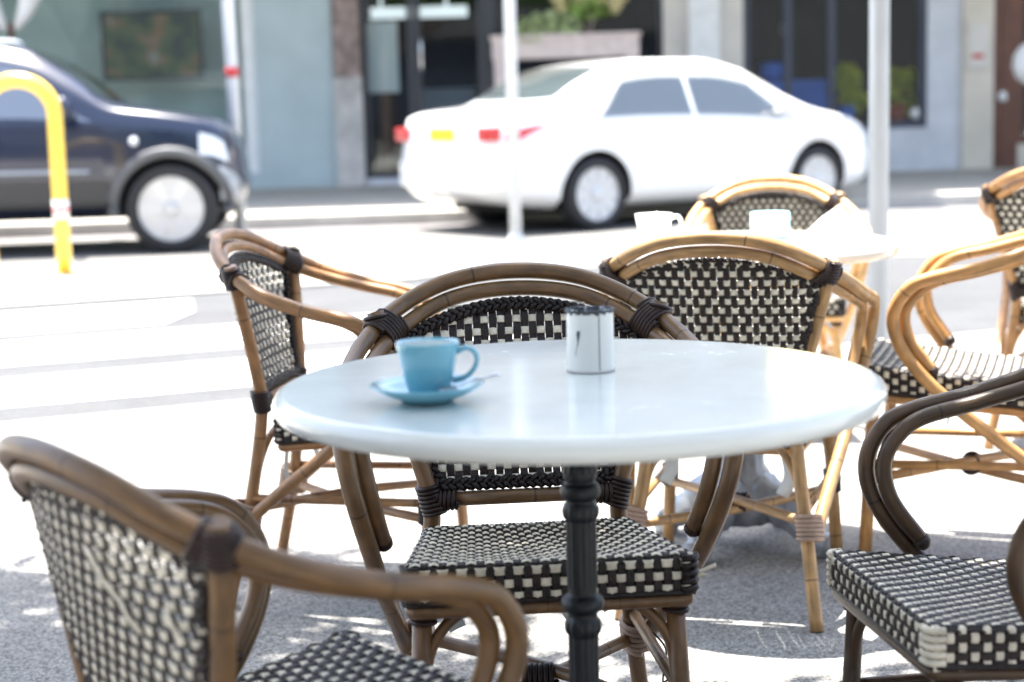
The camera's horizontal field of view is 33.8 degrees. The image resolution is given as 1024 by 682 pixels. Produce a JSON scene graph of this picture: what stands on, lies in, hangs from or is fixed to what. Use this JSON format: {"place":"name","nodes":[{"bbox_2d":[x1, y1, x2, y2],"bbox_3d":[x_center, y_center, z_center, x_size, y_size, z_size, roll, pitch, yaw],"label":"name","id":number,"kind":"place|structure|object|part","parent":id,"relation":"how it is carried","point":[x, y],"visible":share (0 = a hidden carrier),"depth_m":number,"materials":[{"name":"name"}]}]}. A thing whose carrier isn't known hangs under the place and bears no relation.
{"place":"outdoors","nodes":[
{"label":"outdoors","id":0,"kind":"place"},
{"bbox_2d":[0,255,485,307],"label":"paved island","id":1,"kind":"structure","parent":0,"point":[27,286],"depth_m":11.14,"materials":[{"name":"grey concrete"}]},
{"bbox_2d":[0,72,77,275],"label":"bicycle hoop","id":2,"kind":"object","parent":1,"relation":"on","point":[43,91],"visible":0.98,"depth_m":11.59,"materials":[{"name":"yellow paint"}]},
{"bbox_2d":[0,253,1018,422],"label":"road","id":3,"kind":"structure","parent":0,"point":[968,306],"depth_m":8.53,"materials":[{"name":"grey asphalt"}]},
{"bbox_2d":[0,300,193,334],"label":"crossing stripe","id":4,"kind":"object","parent":3,"relation":"on","point":[83,318],"visible":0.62,"depth_m":9.23,"materials":[{"name":"paint"}]},
{"bbox_2d":[0,315,366,365],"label":"crossing stripe","id":5,"kind":"object","parent":3,"relation":"on","point":[105,346],"depth_m":8.10,"materials":[{"name":"paint"}]},
{"bbox_2d":[0,337,521,407],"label":"crossing stripe","id":6,"kind":"object","parent":3,"relation":"on","point":[63,388],"depth_m":6.94,"materials":[{"name":"paint"}]},
{"bbox_2d":[0,192,1013,238],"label":"kerb","id":7,"kind":"structure","parent":3,"relation":"on","point":[37,230],"depth_m":15.80,"materials":[{"name":"grey concrete"}]},
{"bbox_2d":[0,204,1021,241],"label":"gutter","id":8,"kind":"object","parent":3,"relation":"on","point":[403,226],"visible":0.25,"depth_m":15.63,"materials":[{"name":"grey concrete"}]},
{"bbox_2d":[0,331,1023,430],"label":"kerb","id":9,"kind":"structure","parent":3,"relation":"on","point":[119,415],"depth_m":6.18,"materials":[{"name":"grey concrete"}]},
{"bbox_2d":[0,208,1022,267],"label":"parking lane","id":10,"kind":"structure","parent":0,"point":[923,233],"depth_m":13.69,"materials":[{"name":"grey asphalt"}]},
{"bbox_2d":[0,40,250,252],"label":"four wheel drive","id":11,"kind":"structure","parent":10,"relation":"on","point":[166,180],"depth_m":13.26,"materials":[{"name":"blue metal"}]},
{"bbox_2d":[0,65,90,121],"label":"front window","id":12,"kind":"structure","parent":11,"relation":"in","point":[15,103],"depth_m":13.17,"materials":[{"name":"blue glass"}]},
{"bbox_2d":[0,126,103,179],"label":"door","id":13,"kind":"structure","parent":11,"relation":"in","point":[21,148],"depth_m":13.15,"materials":[{"name":"blue metal"}]},
{"bbox_2d":[222,0,247,230],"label":"street pole","id":14,"kind":"object","parent":10,"relation":"on","point":[231,68],"visible":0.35,"depth_m":14.68,"materials":[{"name":"white metal"}]},
{"bbox_2d":[503,0,524,241],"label":"street pole","id":15,"kind":"object","parent":10,"relation":"on","point":[515,235],"visible":1,"depth_m":13.45,"materials":[{"name":"grey metal"}]},
{"bbox_2d":[395,59,867,230],"bbox_3d":[1.262,-1.885,15.783,4.570,1.478,2.165,-7,10,-34],"label":"sedan","id":16,"kind":"object","parent":10,"relation":"on","point":[603,144],"visible":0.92,"depth_m":14.78,"materials":[{"name":"white metal"}]},
{"bbox_3d":[1.390,-1.650,14.825,0.690,0.573,0.062,-7,10,-34],"label":"door","id":17,"kind":"part","parent":16,"relation":"part of","materials":[{"name":"white metal"}]},
{"bbox_3d":[2.104,-1.727,15.302,1.000,0.569,0.062,-7,10,-34],"label":"door","id":18,"kind":"part","parent":16,"relation":"part of","materials":[{"name":"white metal"}]},
{"bbox_2d":[0,167,1022,224],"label":"footpath","id":19,"kind":"structure","parent":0,"point":[318,200],"depth_m":18.27,"materials":[{"name":"grey concrete"}]},
{"bbox_2d":[0,0,40,46],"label":"cafe umbrella","id":20,"kind":"object","parent":19,"relation":"on","point":[26,9],"visible":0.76,"depth_m":19.87,"materials":[{"name":"white fabric"}]},
{"bbox_2d":[0,0,337,188],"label":"sage shop","id":21,"kind":"structure","parent":19,"relation":"on","point":[285,58],"depth_m":21.68,"materials":[{"name":"teal paint"}]},
{"bbox_2d":[99,0,204,81],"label":"framed picture","id":22,"kind":"object","parent":21,"relation":"hanging from","point":[145,45],"visible":1,"depth_m":21.91,"materials":[{"name":"green plant"}]},
{"bbox_2d":[240,0,259,172],"bbox_3d":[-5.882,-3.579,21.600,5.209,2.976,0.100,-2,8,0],"label":"pole","id":23,"kind":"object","parent":21,"relation":"in","point":[245,5],"depth_m":21.60,"materials":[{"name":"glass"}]},
{"bbox_2d":[422,87,476,111],"bbox_3d":[-0.870,-2.836,23.076,0.814,1.228,0.600,-2,8,0],"label":"counter","id":24,"kind":"object","parent":19,"relation":"on","point":[439,98],"visible":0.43,"depth_m":22.76,"materials":[{"name":"grey"}]},
{"bbox_2d":[331,0,662,186],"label":"dark glass shop","id":25,"kind":"structure","parent":19,"relation":"on","point":[445,52],"depth_m":22.07,"materials":[{"name":"stone"}]},
{"bbox_2d":[366,21,399,92],"bbox_3d":[-1.692,-3.658,21.762,0.454,0.904,0.030,-2,8,0],"label":"white banner","id":26,"kind":"object","parent":25,"relation":"hanging from","point":[383,58],"visible":1,"depth_m":21.75,"materials":[{"name":"white fabric"}]},
{"bbox_2d":[359,0,414,178],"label":"window","id":27,"kind":"structure","parent":25,"relation":"in","point":[363,26],"depth_m":21.61,"materials":[{"name":"grey metal"}]},
{"bbox_2d":[370,0,467,18],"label":"light bar","id":28,"kind":"object","parent":25,"relation":"hanging from","point":[446,10],"visible":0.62,"depth_m":21.92,"materials":[{"name":"white"}]},
{"bbox_2d":[412,0,485,114],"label":"door","id":29,"kind":"structure","parent":25,"relation":"in","point":[417,39],"depth_m":21.54,"materials":[{"name":"grey metal"}]},
{"bbox_2d":[493,0,662,58],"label":"window","id":30,"kind":"structure","parent":25,"relation":"in","point":[495,2],"depth_m":21.52,"materials":[{"name":"metal"}]},
{"bbox_2d":[490,31,640,85],"bbox_3d":[0.692,-2.951,21.370,1.890,1.840,0.440,-2,8,0],"label":"planter box","id":31,"kind":"object","parent":19,"relation":"on","point":[624,45],"visible":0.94,"depth_m":21.08,"materials":[{"name":"ceramic"}]},
{"bbox_2d":[516,9,582,44],"bbox_3d":[0.443,-3.929,21.213,0.954,0.501,0.535,-2,8,0],"label":"trailing plant","id":32,"kind":"object","parent":31,"relation":"in","point":[544,27],"visible":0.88,"depth_m":21.14,"materials":[{"name":"green plant"}]},
{"bbox_2d":[550,0,627,32],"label":"flowering shrub","id":33,"kind":"object","parent":31,"relation":"in","point":[582,6],"visible":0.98,"depth_m":21.16,"materials":[{"name":"green plant"}]},
{"bbox_2d":[662,0,994,171],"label":"corner shop","id":34,"kind":"structure","parent":19,"relation":"on","point":[944,49],"depth_m":21.61,"materials":[{"name":"grey"}]},
{"bbox_2d":[761,79,826,110],"bbox_3d":[3.738,-3.147,22.495,1.000,0.649,0.500,-2,8,0],"label":"display table","id":35,"kind":"object","parent":34,"relation":"on","point":[811,93],"visible":0.25,"depth_m":22.27,"materials":[{"name":"blue"}]},
{"bbox_2d":[756,62,782,80],"bbox_3d":[3.438,-3.584,22.434,0.380,0.250,0.380,-2,8,0],"label":"blue tub","id":36,"kind":"object","parent":35,"relation":"on","point":[769,71],"visible":0.94,"depth_m":22.29,"materials":[{"name":"blue plastic"}]},
{"bbox_2d":[743,0,926,128],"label":"window","id":37,"kind":"structure","parent":34,"relation":"in","point":[787,4],"depth_m":21.58,"materials":[{"name":"grey"}]},
{"bbox_2d":[836,62,868,118],"bbox_3d":[4.422,-3.224,22.083,0.567,0.851,0.423,-2,8,0],"label":"pot plant","id":38,"kind":"object","parent":34,"relation":"on","point":[848,77],"visible":0.96,"depth_m":22.02,"materials":[{"name":"green plant"}]},
{"bbox_2d":[889,65,916,120],"bbox_3d":[5.064,-3.214,22.095,0.576,0.793,0.440,3,9,29],"label":"pot plant","id":39,"kind":"object","parent":34,"relation":"on","point":[899,110],"visible":0.82,"depth_m":22.02,"materials":[{"name":"green plant"}]},
{"bbox_2d":[909,107,918,118],"bbox_3d":[5.202,-2.938,21.763,0.170,0.160,0.170,-2,8,0],"label":"round sticker","id":40,"kind":"object","parent":34,"relation":"attached to","point":[914,113],"visible":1,"depth_m":21.70,"materials":[{"name":"white"}]},
{"bbox_2d":[993,0,1023,167],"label":"timber front shop","id":41,"kind":"structure","parent":19,"relation":"on","point":[1008,132],"depth_m":21.60,"materials":[{"name":"brown wood"}]},
{"bbox_2d":[998,91,1006,101],"bbox_3d":[6.262,-3.123,21.539,0.112,0.140,0.068,-2,8,0],"label":"round sticker","id":42,"kind":"object","parent":41,"relation":"attached to","point":[1002,96],"depth_m":21.52,"materials":[{"name":"white"}]},
{"bbox_2d":[1012,44,1023,83],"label":"globe lamp","id":43,"kind":"object","parent":41,"relation":"attached to","point":[1018,64],"visible":0.8,"depth_m":19.31,"materials":[{"name":"white glass"}]},
{"bbox_2d":[1017,0,1023,143],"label":"window","id":44,"kind":"structure","parent":41,"relation":"in","point":[1020,139],"depth_m":21.65,"materials":[{"name":"brown wood"}]},
{"bbox_2d":[0,334,1023,681],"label":"footpath","id":45,"kind":"structure","parent":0,"point":[746,618],"depth_m":4.12,"materials":[{"name":"grey concrete"}]},
{"bbox_2d":[0,434,528,681],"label":"rattan armchair","id":46,"kind":"object","parent":45,"relation":"on","point":[213,544],"visible":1,"depth_m":1.68,"materials":[{"name":"wicker"}]},
{"bbox_2d":[209,228,468,597],"bbox_3d":[-0.387,0.153,3.836,0.533,0.825,0.606,0,8,9],"label":"rattan armchair","id":47,"kind":"object","parent":45,"relation":"on","point":[249,296],"visible":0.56,"depth_m":3.80,"materials":[{"name":"wicker"}]},
{"bbox_2d":[332,262,743,681],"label":"rattan armchair","id":48,"kind":"object","parent":45,"relation":"on","point":[648,584],"visible":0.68,"depth_m":2.65,"materials":[{"name":"wicker"}]},
{"bbox_2d":[653,632,666,681],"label":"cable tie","id":49,"kind":"object","parent":48,"relation":"hanging from","point":[658,638],"visible":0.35,"depth_m":2.70,"materials":[{"name":"black plastic"}]},
{"bbox_2d":[273,339,886,681],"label":"cafe table","id":50,"kind":"object","parent":45,"relation":"on","point":[536,403],"visible":0.98,"depth_m":1.95,"materials":[{"name":"stone"}]},
{"bbox_2d":[369,374,484,405],"bbox_3d":[-0.098,0.059,1.964,0.135,0.022,0.135,-2,8,0],"label":"saucer","id":51,"kind":"object","parent":50,"relation":"on","point":[394,388],"visible":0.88,"depth_m":1.93,"materials":[{"name":"blue ceramic"}]},
{"bbox_2d":[395,337,479,392],"bbox_3d":[-0.091,0.030,1.964,0.088,0.062,0.074,-6,9,-27],"label":"coffee cup","id":52,"kind":"object","parent":51,"relation":"on","point":[427,364],"visible":0.89,"depth_m":1.94,"materials":[{"name":"blue ceramic"}]},
{"bbox_2d":[438,373,499,391],"bbox_3d":[-0.049,0.048,1.937,0.076,0.013,0.021,-9,10,-19],"label":"teaspoon","id":53,"kind":"object","parent":51,"relation":"on","point":[458,387],"visible":0.91,"depth_m":1.94,"materials":[{"name":"silver metal"}]},
{"bbox_2d":[565,305,614,373],"bbox_3d":[0.100,-0.003,2.155,0.064,0.081,0.064,-2,8,0],"label":"enamel tin","id":54,"kind":"object","parent":50,"relation":"on","point":[590,341],"visible":0.91,"depth_m":2.13,"materials":[{"name":"metal"}]},
{"bbox_2d":[584,306,598,311],"bbox_3d":[0.103,-0.018,2.145,0.020,0.053,0.009,-5,8,-20],"label":"sugar sachet","id":55,"kind":"object","parent":54,"relation":"in","point":[594,308],"visible":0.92,"depth_m":2.14,"materials":[{"name":"white paper"}]},
{"bbox_2d":[596,231,879,631],"bbox_3d":[0.478,0.154,3.654,0.606,0.825,0.533,1,8,17],"label":"rattan armchair","id":56,"kind":"object","parent":45,"relation":"on","point":[819,280],"visible":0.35,"depth_m":3.43,"materials":[{"name":"wicker"}]},
{"bbox_2d":[582,231,899,563],"bbox_3d":[0.554,0.137,4.090,0.750,0.752,0.750,-2,8,0],"label":"cafe table","id":57,"kind":"object","parent":45,"relation":"on","point":[758,480],"visible":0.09,"depth_m":4.03,"materials":[{"name":"stone"}]},
{"bbox_2d":[626,237,642,244],"bbox_3d":[0.344,-0.239,4.077,0.136,0.014,0.136,-2,8,0],"label":"white saucer","id":58,"kind":"object","parent":57,"relation":"on","point":[633,241],"visible":0.23,"depth_m":4.09,"materials":[{"name":"white ceramic"}]},
{"bbox_2d":[635,213,682,240],"bbox_3d":[0.347,-0.273,4.076,0.102,0.068,0.092,-8,10,-38],"label":"white cup","id":59,"kind":"object","parent":58,"relation":"on","point":[651,225],"visible":0.77,"depth_m":4.04,"materials":[{"name":"white ceramic"}]},
{"bbox_2d":[750,211,789,238],"bbox_3d":[0.632,-0.284,4.133,0.096,0.064,0.096,-2,8,0],"label":"tin","id":60,"kind":"object","parent":57,"relation":"on","point":[774,224],"visible":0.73,"depth_m":4.09,"materials":[{"name":"white"}]},
{"bbox_2d":[800,203,853,239],"bbox_3d":[0.762,-0.291,4.082,0.119,0.083,0.059,-5,9,-25],"label":"folded napkin","id":61,"kind":"object","parent":57,"relation":"on","point":[834,223],"visible":1,"depth_m":4.07,"materials":[{"name":"white paper"}]},
{"bbox_2d":[683,174,871,358],"bbox_3d":[0.873,-0.128,5.601,0.606,0.825,0.533,-1,8,6],"label":"rattan armchair","id":62,"kind":"object","parent":45,"relation":"on","point":[804,210],"visible":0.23,"depth_m":5.75,"materials":[{"name":"wicker"}]},
{"bbox_2d":[868,0,889,338],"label":"street pole","id":63,"kind":"object","parent":45,"relation":"on","point":[878,145],"depth_m":6.33,"materials":[{"name":"grey metal"}]},
{"bbox_2d":[826,367,1023,681],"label":"rattan armchair","id":64,"kind":"object","parent":45,"relation":"on","point":[929,617],"visible":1,"depth_m":2.35,"materials":[{"name":"wicker"}]},
{"bbox_2d":[858,229,1023,551],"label":"rattan armchair","id":65,"kind":"object","parent":45,"relation":"on","point":[905,365],"visible":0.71,"depth_m":3.81,"materials":[{"name":"wicker"}]},
{"bbox_2d":[979,167,1023,449],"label":"rattan armchair","id":66,"kind":"object","parent":45,"relation":"on","point":[1002,210],"visible":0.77,"depth_m":5.12,"materials":[{"name":"wicker"}]}
]}

